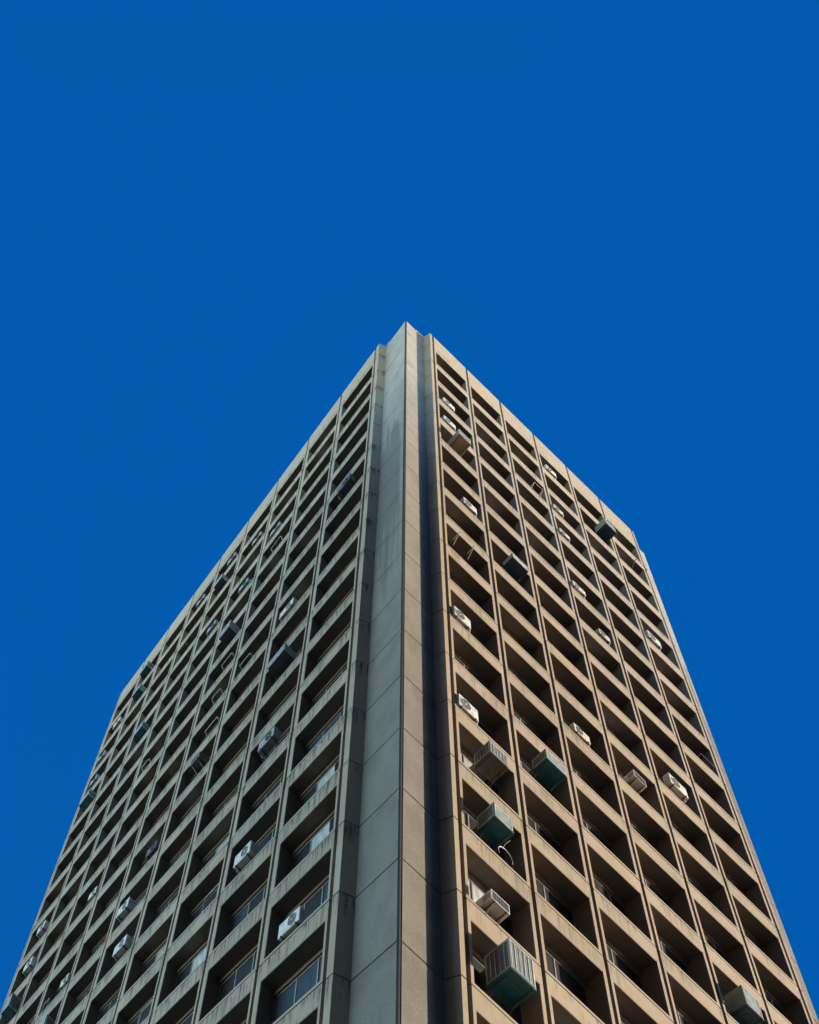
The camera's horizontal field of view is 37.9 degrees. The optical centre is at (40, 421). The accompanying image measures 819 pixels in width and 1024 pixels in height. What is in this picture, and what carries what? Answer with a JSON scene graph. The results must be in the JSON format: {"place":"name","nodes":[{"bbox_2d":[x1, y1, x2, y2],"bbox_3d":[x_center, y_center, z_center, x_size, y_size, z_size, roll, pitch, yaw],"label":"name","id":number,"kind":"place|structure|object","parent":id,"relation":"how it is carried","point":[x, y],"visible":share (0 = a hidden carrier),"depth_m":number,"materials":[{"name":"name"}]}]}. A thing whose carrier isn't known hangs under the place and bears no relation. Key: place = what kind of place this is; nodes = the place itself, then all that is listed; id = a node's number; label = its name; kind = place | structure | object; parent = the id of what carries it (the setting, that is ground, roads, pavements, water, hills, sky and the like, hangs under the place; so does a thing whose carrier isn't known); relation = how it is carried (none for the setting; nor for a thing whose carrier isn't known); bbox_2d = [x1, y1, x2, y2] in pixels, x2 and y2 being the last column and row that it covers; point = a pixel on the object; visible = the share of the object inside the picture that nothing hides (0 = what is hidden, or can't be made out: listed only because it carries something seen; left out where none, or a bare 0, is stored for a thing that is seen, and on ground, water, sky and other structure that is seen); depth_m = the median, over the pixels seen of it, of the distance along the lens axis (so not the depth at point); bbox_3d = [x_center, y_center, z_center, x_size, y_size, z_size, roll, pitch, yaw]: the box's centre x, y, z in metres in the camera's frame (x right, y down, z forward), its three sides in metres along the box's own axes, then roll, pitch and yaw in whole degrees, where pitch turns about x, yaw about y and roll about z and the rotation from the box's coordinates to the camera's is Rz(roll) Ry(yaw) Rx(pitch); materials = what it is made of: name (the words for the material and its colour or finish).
{"place":"outdoors","nodes":[
{"label":"outdoors","id":0,"kind":"place"},
{"bbox_2d":[0,0,818,1020],"label":"sky","id":1,"kind":"structure","parent":0,"point":[214,214],"materials":[{"name":"blue"}]},
{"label":"pavement","id":2,"kind":"structure","parent":0,"visible":0},
{"bbox_2d":[0,321,818,1023],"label":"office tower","id":3,"kind":"structure","parent":2,"relation":"on","point":[356,801],"depth_m":49.95,"materials":[{"name":"concrete"}]},
{"bbox_2d":[1,993,21,1021],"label":"evaporative cooler","id":4,"kind":"object","parent":3,"relation":"attached to","point":[11,1007],"visible":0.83,"depth_m":68.20,"materials":[{"name":"green paint"}]},
{"bbox_2d":[22,956,37,976],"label":"condenser unit","id":5,"kind":"object","parent":3,"relation":"on","point":[30,965],"visible":0.98,"depth_m":70.85,"materials":[{"name":"metal"}]},
{"bbox_2d":[36,920,48,938],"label":"condenser unit","id":6,"kind":"object","parent":3,"relation":"attached to","point":[42,929],"visible":0.96,"depth_m":73.88,"materials":[{"name":"white metal"}]},
{"bbox_2d":[39,1014,54,1023],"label":"evaporative cooler","id":7,"kind":"object","parent":3,"relation":"attached to","point":[47,1019],"visible":0.92,"depth_m":58.54,"materials":[{"name":"green paint"}]},
{"bbox_2d":[59,973,70,990],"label":"condenser unit","id":8,"kind":"object","parent":3,"relation":"on","point":[64,982],"visible":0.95,"depth_m":60.70,"materials":[{"name":"metal"}]},
{"bbox_2d":[74,987,90,1008],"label":"window","id":9,"kind":"structure","parent":3,"relation":"in","point":[87,992],"depth_m":58.66,"materials":[{"name":"glass"}]},
{"bbox_2d":[79,789,95,811],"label":"evaporative cooler","id":10,"kind":"object","parent":3,"relation":"attached to","point":[87,799],"visible":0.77,"depth_m":84.87,"materials":[{"name":"green paint"}]},
{"bbox_2d":[88,886,98,902],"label":"condenser unit","id":11,"kind":"object","parent":3,"relation":"on","point":[92,895],"visible":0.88,"depth_m":66.29,"materials":[{"name":"white metal"}]},
{"bbox_2d":[89,773,99,787],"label":"condenser unit","id":12,"kind":"object","parent":3,"relation":"on","point":[95,779],"visible":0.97,"depth_m":88.15,"materials":[{"name":"metal"}]},
{"bbox_2d":[97,750,107,763],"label":"condenser unit","id":13,"kind":"object","parent":3,"relation":"attached to","point":[103,755],"visible":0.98,"depth_m":91.15,"materials":[{"name":"metal"}]},
{"bbox_2d":[97,993,118,1022],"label":"window","id":14,"kind":"structure","parent":3,"relation":"in","point":[114,1000],"depth_m":53.49,"materials":[{"name":"glass"}]},
{"bbox_2d":[113,716,122,730],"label":"condenser unit","id":15,"kind":"object","parent":3,"relation":"attached to","point":[118,722],"visible":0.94,"depth_m":93.65,"materials":[{"name":"white metal"}]},
{"bbox_2d":[112,934,132,961],"bbox_3d":[4.310,26.618,53.991,1.102,0.793,1.638,31,-60,3],"label":"condenser unit","id":16,"kind":"object","parent":3,"relation":"on","point":[122,947],"visible":0.93,"depth_m":53.81,"materials":[{"name":"white metal"}]},
{"bbox_2d":[116,897,134,922],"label":"condenser unit","id":17,"kind":"object","parent":3,"relation":"attached to","point":[125,909],"visible":0.96,"depth_m":57.29,"materials":[{"name":"white metal"}]},
{"bbox_2d":[132,683,145,701],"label":"evaporative cooler","id":18,"kind":"object","parent":3,"relation":"attached to","point":[139,691],"visible":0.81,"depth_m":91.67,"materials":[{"name":"metal"}]},
{"bbox_2d":[133,721,149,741],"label":"evaporative cooler","id":19,"kind":"object","parent":3,"relation":"attached to","point":[141,730],"visible":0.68,"depth_m":80.82,"materials":[{"name":"green paint"}]},
{"bbox_2d":[140,660,153,678],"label":"evaporative cooler","id":20,"kind":"object","parent":3,"relation":"attached to","point":[148,667],"visible":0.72,"depth_m":94.63,"materials":[{"name":"green paint"}]},
{"bbox_2d":[145,839,159,861],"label":"condenser unit","id":21,"kind":"object","parent":3,"relation":"attached to","point":[152,850],"visible":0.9,"depth_m":59.52,"materials":[{"name":"metal"}]},
{"bbox_2d":[141,943,165,975],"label":"window","id":22,"kind":"structure","parent":3,"relation":"in","point":[162,949],"depth_m":51.20,"materials":[{"name":"glass"}]},
{"bbox_2d":[155,890,178,919],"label":"window","id":23,"kind":"structure","parent":3,"relation":"in","point":[170,901],"depth_m":54.07,"materials":[{"name":"glass"}]},
{"bbox_2d":[168,842,190,869],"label":"window","id":24,"kind":"structure","parent":3,"relation":"in","point":[188,845],"depth_m":56.85,"materials":[{"name":"glass"}]},
{"bbox_2d":[175,946,206,987],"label":"window","id":25,"kind":"structure","parent":3,"relation":"in","point":[200,957],"depth_m":46.03,"materials":[{"name":"glass"}]},
{"bbox_2d":[190,751,209,774],"bbox_3d":[9.061,19.408,60.425,1.549,0.802,0.982,43,-60,-4],"label":"window air conditioner","id":26,"kind":"object","parent":3,"relation":"attached to","point":[200,761],"depth_m":60.36,"materials":[{"name":"grey metal"}]},
{"bbox_2d":[196,594,206,608],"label":"condenser unit","id":27,"kind":"object","parent":3,"relation":"attached to","point":[202,598],"visible":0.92,"depth_m":89.81,"materials":[{"name":"metal"}]},
{"bbox_2d":[188,888,217,926],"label":"window","id":28,"kind":"structure","parent":3,"relation":"in","point":[213,895],"depth_m":48.88,"materials":[{"name":"glass"}]},
{"bbox_2d":[207,619,218,635],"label":"condenser unit","id":29,"kind":"object","parent":3,"relation":"attached to","point":[213,626],"visible":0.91,"depth_m":79.09,"materials":[{"name":"metal"}]},
{"bbox_2d":[201,835,228,869],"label":"window","id":30,"kind":"structure","parent":3,"relation":"in","point":[224,842],"depth_m":51.71,"materials":[{"name":"glass"}]},
{"bbox_2d":[214,574,228,591],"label":"evaporative cooler","id":31,"kind":"object","parent":3,"relation":"attached to","point":[221,582],"visible":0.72,"depth_m":85.01,"materials":[{"name":"metal"}]},
{"bbox_2d":[212,789,237,819],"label":"window","id":32,"kind":"structure","parent":3,"relation":"in","point":[236,791],"depth_m":54.54,"materials":[{"name":"glass"}]},
{"bbox_2d":[219,620,239,645],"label":"evaporative cooler","id":33,"kind":"object","parent":3,"relation":"attached to","point":[230,631],"visible":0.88,"depth_m":71.64,"materials":[{"name":"metal"}]},
{"bbox_2d":[227,552,237,566],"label":"condenser unit","id":34,"kind":"object","parent":3,"relation":"attached to","point":[233,557],"visible":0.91,"depth_m":87.31,"materials":[{"name":"metal"}]},
{"bbox_2d":[217,950,256,1003],"bbox_3d":[7.512,20.813,39.981,0.060,2.139,3.911,31,-60,3],"label":"window","id":35,"kind":"structure","parent":3,"relation":"in","point":[248,966],"depth_m":40.87,"materials":[{"name":"glass"}]},
{"bbox_2d":[238,577,250,594],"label":"condenser unit","id":36,"kind":"object","parent":3,"relation":"attached to","point":[244,585],"visible":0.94,"depth_m":76.88,"materials":[{"name":"metal"}]},
{"bbox_2d":[233,840,257,873],"bbox_3d":[8.742,18.428,44.932,1.103,0.833,1.588,31,-60,3],"label":"condenser unit","id":37,"kind":"object","parent":3,"relation":"on","point":[246,855],"visible":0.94,"depth_m":44.77,"materials":[{"name":"white metal"}]},
{"bbox_2d":[230,884,266,932],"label":"window","id":38,"kind":"structure","parent":3,"relation":"in","point":[260,896],"depth_m":43.70,"materials":[{"name":"glass"}]},
{"bbox_2d":[252,531,263,546],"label":"condenser unit","id":39,"kind":"object","parent":3,"relation":"on","point":[258,537],"visible":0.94,"depth_m":82.19,"materials":[{"name":"metal"}]},
{"bbox_2d":[257,826,275,853],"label":"window","id":40,"kind":"structure","parent":3,"relation":"in","point":[272,833],"depth_m":46.24,"materials":[{"name":"glass"}]},
{"bbox_2d":[251,776,282,815],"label":"window","id":41,"kind":"structure","parent":3,"relation":"in","point":[280,780],"depth_m":49.38,"materials":[{"name":"glass"}]},
{"bbox_2d":[258,726,280,759],"bbox_3d":[10.960,15.339,50.684,1.151,0.833,1.700,31,-60,3],"label":"condenser unit","id":42,"kind":"object","parent":3,"relation":"attached to","point":[269,741],"visible":0.94,"depth_m":50.51,"materials":[{"name":"grey metal"}]},
{"bbox_2d":[260,730,289,765],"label":"window","id":43,"kind":"structure","parent":3,"relation":"in","point":[288,732],"depth_m":52.21,"materials":[{"name":"glass"}]},
{"bbox_2d":[270,522,281,537],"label":"condenser unit","id":44,"kind":"object","parent":3,"relation":"on","point":[276,528],"visible":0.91,"depth_m":77.71,"materials":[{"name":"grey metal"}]},
{"bbox_2d":[267,689,295,722],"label":"window","id":45,"kind":"structure","parent":3,"relation":"in","point":[295,689],"depth_m":55.05,"materials":[{"name":"glass"}]},
{"bbox_2d":[268,643,296,678],"bbox_3d":[12.781,12.741,56.125,1.421,1.063,1.789,31,-60,3],"label":"evaporative cooler","id":46,"kind":"object","parent":3,"relation":"attached to","point":[283,659],"visible":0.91,"depth_m":56.02,"materials":[{"name":"metal"}]},
{"bbox_2d":[279,597,297,621],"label":"condenser unit","id":47,"kind":"object","parent":3,"relation":"on","point":[291,604],"visible":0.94,"depth_m":61.74,"materials":[{"name":"metal"}]},
{"bbox_2d":[278,906,307,942],"bbox_3d":[8.892,17.660,37.138,1.102,0.813,1.638,31,-60,3],"label":"condenser unit","id":48,"kind":"object","parent":3,"relation":"on","point":[293,921],"visible":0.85,"depth_m":37.02,"materials":[{"name":"white metal"}]},
{"bbox_2d":[272,955,321,1022],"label":"window","id":49,"kind":"structure","parent":3,"relation":"in","point":[310,977],"depth_m":35.72,"materials":[{"name":"glass"}]},
{"bbox_2d":[291,816,333,870],"bbox_3d":[10.427,16.094,40.512,0.060,2.139,3.911,31,-60,3],"label":"window","id":50,"kind":"structure","parent":3,"relation":"in","point":[327,828],"depth_m":41.40,"materials":[{"name":"glass"}]},
{"bbox_2d":[302,880,328,916],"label":"window","id":51,"kind":"structure","parent":3,"relation":"in","point":[320,896],"depth_m":38.22,"materials":[{"name":"glass"}]},
{"bbox_2d":[298,759,338,810],"bbox_3d":[11.377,14.823,43.291,0.060,2.139,3.911,31,-60,3],"label":"window","id":52,"kind":"structure","parent":3,"relation":"in","point":[333,769],"depth_m":44.23,"materials":[{"name":"glass"}]},
{"bbox_2d":[305,710,342,755],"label":"window","id":53,"kind":"structure","parent":3,"relation":"in","point":[340,714],"depth_m":47.09,"materials":[{"name":"glass"}]},
{"bbox_2d":[311,666,346,708],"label":"window","id":54,"kind":"structure","parent":3,"relation":"in","point":[345,668],"depth_m":49.93,"materials":[{"name":"glass"}]},
{"bbox_2d":[317,627,349,664],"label":"window","id":55,"kind":"structure","parent":3,"relation":"in","point":[349,627],"depth_m":52.76,"materials":[{"name":"glass"}]},
{"bbox_2d":[337,473,354,500],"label":"condenser unit","id":56,"kind":"object","parent":3,"relation":"attached to","point":[347,484],"visible":0.95,"depth_m":65.05,"materials":[{"name":"metal"}]},
{"bbox_2d":[441,397,454,411],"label":"condenser unit","id":57,"kind":"object","parent":3,"relation":"on","point":[447,403],"visible":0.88,"depth_m":70.30,"materials":[{"name":"white metal"}]},
{"bbox_2d":[441,415,455,431],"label":"condenser unit","id":58,"kind":"object","parent":3,"relation":"on","point":[445,419],"visible":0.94,"depth_m":67.52,"materials":[{"name":"metal"}]},
{"bbox_2d":[447,429,470,456],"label":"evaporative cooler","id":59,"kind":"object","parent":3,"relation":"attached to","point":[459,443],"visible":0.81,"depth_m":65.45,"materials":[{"name":"metal"}]},
{"bbox_2d":[452,606,470,632],"bbox_3d":[18.731,9.140,48.337,0.887,0.873,1.589,-23,-76,26],"label":"condenser unit","id":60,"kind":"object","parent":3,"relation":"on","point":[460,617],"visible":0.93,"depth_m":48.05,"materials":[{"name":"white metal"}]},
{"bbox_2d":[457,693,478,723],"bbox_3d":[16.804,11.687,42.791,0.895,0.873,1.630,-24,-76,27],"label":"condenser unit","id":61,"kind":"object","parent":3,"relation":"on","point":[466,707],"visible":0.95,"depth_m":42.54,"materials":[{"name":"white metal"}]},
{"bbox_2d":[460,497,476,516],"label":"condenser unit","id":62,"kind":"object","parent":3,"relation":"on","point":[468,505],"visible":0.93,"depth_m":59.37,"materials":[{"name":"white metal"}]},
{"bbox_2d":[454,655,489,691],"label":"window","id":63,"kind":"structure","parent":3,"relation":"in","point":[456,658],"depth_m":47.47,"materials":[{"name":"glass"}]},
{"bbox_2d":[460,751,500,797],"bbox_3d":[16.449,13.708,41.048,3.010,2.139,0.060,43,-60,-4],"label":"window","id":64,"kind":"structure","parent":3,"relation":"in","point":[464,759],"depth_m":41.80,"materials":[{"name":"glass"}]},
{"bbox_2d":[464,810,507,863],"bbox_3d":[15.499,14.979,38.269,3.010,2.139,0.060,43,-60,-4],"label":"window","id":65,"kind":"structure","parent":3,"relation":"in","point":[469,821],"depth_m":38.90,"materials":[{"name":"glass"}]},
{"bbox_2d":[477,721,494,740],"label":"window","id":66,"kind":"structure","parent":3,"relation":"in","point":[479,724],"depth_m":44.67,"materials":[{"name":"glass"}]},
{"bbox_2d":[469,740,507,787],"bbox_3d":[16.817,13.117,40.754,0.947,1.063,1.717,31,-60,3],"label":"evaporative cooler","id":67,"kind":"object","parent":3,"relation":"attached to","point":[490,763],"visible":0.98,"depth_m":40.57,"materials":[{"name":"beige metal"}]},
{"bbox_2d":[468,878,514,938],"bbox_3d":[14.549,16.249,35.489,3.010,2.139,0.060,43,-60,-4],"label":"window","id":68,"kind":"structure","parent":3,"relation":"in","point":[475,893],"depth_m":36.09,"materials":[{"name":"glass"}]},
{"bbox_2d":[475,889,509,925],"bbox_3d":[14.207,15.741,34.329,0.805,0.732,1.491,31,-60,3],"label":"window air conditioner","id":69,"kind":"object","parent":3,"relation":"attached to","point":[492,904],"depth_m":34.16,"materials":[{"name":"metal"}]},
{"bbox_2d":[472,802,513,850],"bbox_3d":[15.668,14.361,37.639,0.927,1.103,1.713,31,-60,3],"label":"evaporative cooler","id":70,"kind":"object","parent":3,"relation":"attached to","point":[494,827],"visible":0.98,"depth_m":37.45,"materials":[{"name":"green paint"}]},
{"bbox_2d":[473,956,523,1023],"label":"window","id":71,"kind":"structure","parent":3,"relation":"in","point":[517,1013],"depth_m":33.15,"materials":[{"name":"glass"}]},
{"bbox_2d":[479,937,536,1014],"bbox_3d":[13.894,16.816,32.344,1.044,1.523,1.938,31,-60,3],"label":"evaporative cooler","id":72,"kind":"object","parent":3,"relation":"attached to","point":[507,976],"visible":0.98,"depth_m":32.07,"materials":[{"name":"metal"}]},
{"bbox_2d":[503,553,527,582],"bbox_3d":[25.091,8.033,57.444,1.170,0.842,1.565,31,-60,3],"label":"evaporative cooler","id":73,"kind":"object","parent":3,"relation":"attached to","point":[514,566],"visible":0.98,"depth_m":57.32,"materials":[{"name":"metal"}]},
{"bbox_2d":[508,669,537,697],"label":"window","id":74,"kind":"structure","parent":3,"relation":"in","point":[508,669],"depth_m":50.52,"materials":[{"name":"glass"}]},
{"bbox_2d":[513,711,545,744],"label":"window","id":75,"kind":"structure","parent":3,"relation":"in","point":[515,714],"depth_m":47.72,"materials":[{"name":"glass"}]},
{"bbox_2d":[520,760,554,797],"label":"window","id":76,"kind":"structure","parent":3,"relation":"in","point":[523,765],"depth_m":44.87,"materials":[{"name":"glass"}]},
{"bbox_2d":[527,815,564,858],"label":"window","id":77,"kind":"structure","parent":3,"relation":"in","point":[531,822],"depth_m":42.04,"materials":[{"name":"glass"}]},
{"bbox_2d":[528,749,566,792],"bbox_3d":[20.392,14.332,43.680,1.141,0.992,1.659,31,-60,3],"label":"evaporative cooler","id":78,"kind":"object","parent":3,"relation":"attached to","point":[548,768],"visible":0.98,"depth_m":43.52,"materials":[{"name":"green paint"}]},
{"bbox_2d":[543,464,556,478],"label":"condenser unit","id":79,"kind":"object","parent":3,"relation":"on","point":[549,470],"visible":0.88,"depth_m":76.64,"materials":[{"name":"white metal"}]},
{"bbox_2d":[535,877,575,927],"bbox_3d":[18.076,17.403,38.496,3.010,2.139,0.060,43,-60,-4],"label":"window","id":80,"kind":"structure","parent":3,"relation":"in","point":[542,890],"depth_m":39.20,"materials":[{"name":"glass"}]},
{"bbox_2d":[552,504,563,517],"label":"condenser unit","id":81,"kind":"object","parent":3,"relation":"on","point":[558,510],"visible":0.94,"depth_m":70.91,"materials":[{"name":"metal"}]},
{"bbox_2d":[558,528,569,542],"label":"condenser unit","id":82,"kind":"object","parent":3,"relation":"on","point":[563,534],"visible":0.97,"depth_m":68.14,"materials":[{"name":"metal"}]},
{"bbox_2d":[545,950,589,1008],"bbox_3d":[17.126,18.673,35.717,3.010,2.139,0.060,43,-60,-4],"label":"window","id":83,"kind":"structure","parent":3,"relation":"in","point":[554,967],"depth_m":36.35,"materials":[{"name":"glass"}]},
{"bbox_2d":[571,580,585,598],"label":"condenser unit","id":84,"kind":"object","parent":3,"relation":"on","point":[578,589],"visible":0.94,"depth_m":62.59,"materials":[{"name":"white metal"}]},
{"bbox_2d":[569,722,590,746],"bbox_3d":[24.282,14.438,48.770,0.870,0.713,1.578,-23,-76,26],"label":"condenser unit","id":85,"kind":"object","parent":3,"relation":"on","point":[578,731],"visible":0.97,"depth_m":48.54,"materials":[{"name":"metal"}]},
{"bbox_2d":[572,767,601,797],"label":"window","id":86,"kind":"structure","parent":3,"relation":"in","point":[573,769],"depth_m":47.96,"materials":[{"name":"glass"}]},
{"bbox_2d":[582,819,613,853],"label":"window","id":87,"kind":"structure","parent":3,"relation":"in","point":[585,824],"depth_m":45.12,"materials":[{"name":"glass"}]},
{"bbox_2d":[595,628,610,645],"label":"condenser unit","id":88,"kind":"object","parent":3,"relation":"on","point":[601,634],"visible":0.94,"depth_m":60.11,"materials":[{"name":"metal"}]},
{"bbox_2d":[595,518,616,543],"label":"evaporative cooler","id":89,"kind":"object","parent":3,"relation":"attached to","point":[605,532],"visible":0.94,"depth_m":75.19,"materials":[{"name":"green paint"}]},
{"bbox_2d":[593,877,627,917],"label":"window","id":90,"kind":"structure","parent":3,"relation":"in","point":[598,886],"depth_m":42.27,"materials":[{"name":"glass"}]},
{"bbox_2d":[606,944,644,992],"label":"window","id":91,"kind":"structure","parent":3,"relation":"in","point":[614,957],"depth_m":39.43,"materials":[{"name":"glass"}]},
{"bbox_2d":[622,770,646,793],"bbox_3d":[26.797,16.684,49.052,0.785,0.772,1.426,31,-60,3],"label":"window air conditioner","id":92,"kind":"object","parent":3,"relation":"attached to","point":[634,780],"depth_m":48.89,"materials":[{"name":"metal"}]},
{"bbox_2d":[630,823,656,850],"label":"window","id":93,"kind":"structure","parent":3,"relation":"in","point":[632,826],"depth_m":48.18,"materials":[{"name":"glass"}]},
{"bbox_2d":[645,630,661,649],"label":"condenser unit","id":94,"kind":"object","parent":3,"relation":"attached to","point":[652,639],"visible":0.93,"depth_m":65.92,"materials":[{"name":"white metal"}]},
{"bbox_2d":[643,877,672,909],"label":"window","id":95,"kind":"structure","parent":3,"relation":"in","point":[647,883],"depth_m":45.35,"materials":[{"name":"glass"}]},
{"bbox_2d":[659,940,690,977],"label":"window","id":96,"kind":"structure","parent":3,"relation":"in","point":[664,948],"depth_m":42.51,"materials":[{"name":"glass"}]},
{"bbox_2d":[662,773,688,802],"bbox_3d":[30.518,17.888,52.014,0.948,0.873,1.775,-26,-77,27],"label":"condenser unit","id":97,"kind":"object","parent":3,"relation":"on","point":[675,786],"visible":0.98,"depth_m":51.75,"materials":[{"name":"white metal"}]},
{"bbox_2d":[687,877,711,902],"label":"window","id":98,"kind":"structure","parent":3,"relation":"in","point":[689,880],"depth_m":48.43,"materials":[{"name":"glass"}]},
{"bbox_2d":[704,935,730,964],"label":"window","id":99,"kind":"structure","parent":3,"relation":"in","point":[708,941],"depth_m":45.58,"materials":[{"name":"glass"}]},
{"bbox_2d":[723,985,764,1023],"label":"evaporative cooler","id":100,"kind":"object","parent":3,"relation":"attached to","point":[741,1004],"visible":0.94,"depth_m":40.97,"materials":[{"name":"green paint"}]},
{"bbox_2d":[744,931,765,954],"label":"window","id":101,"kind":"structure","parent":3,"relation":"in","point":[746,934],"depth_m":48.66,"materials":[{"name":"glass"}]},
{"bbox_2d":[764,992,788,1020],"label":"window","id":102,"kind":"structure","parent":3,"relation":"in","point":[768,998],"depth_m":45.82,"materials":[{"name":"glass"}]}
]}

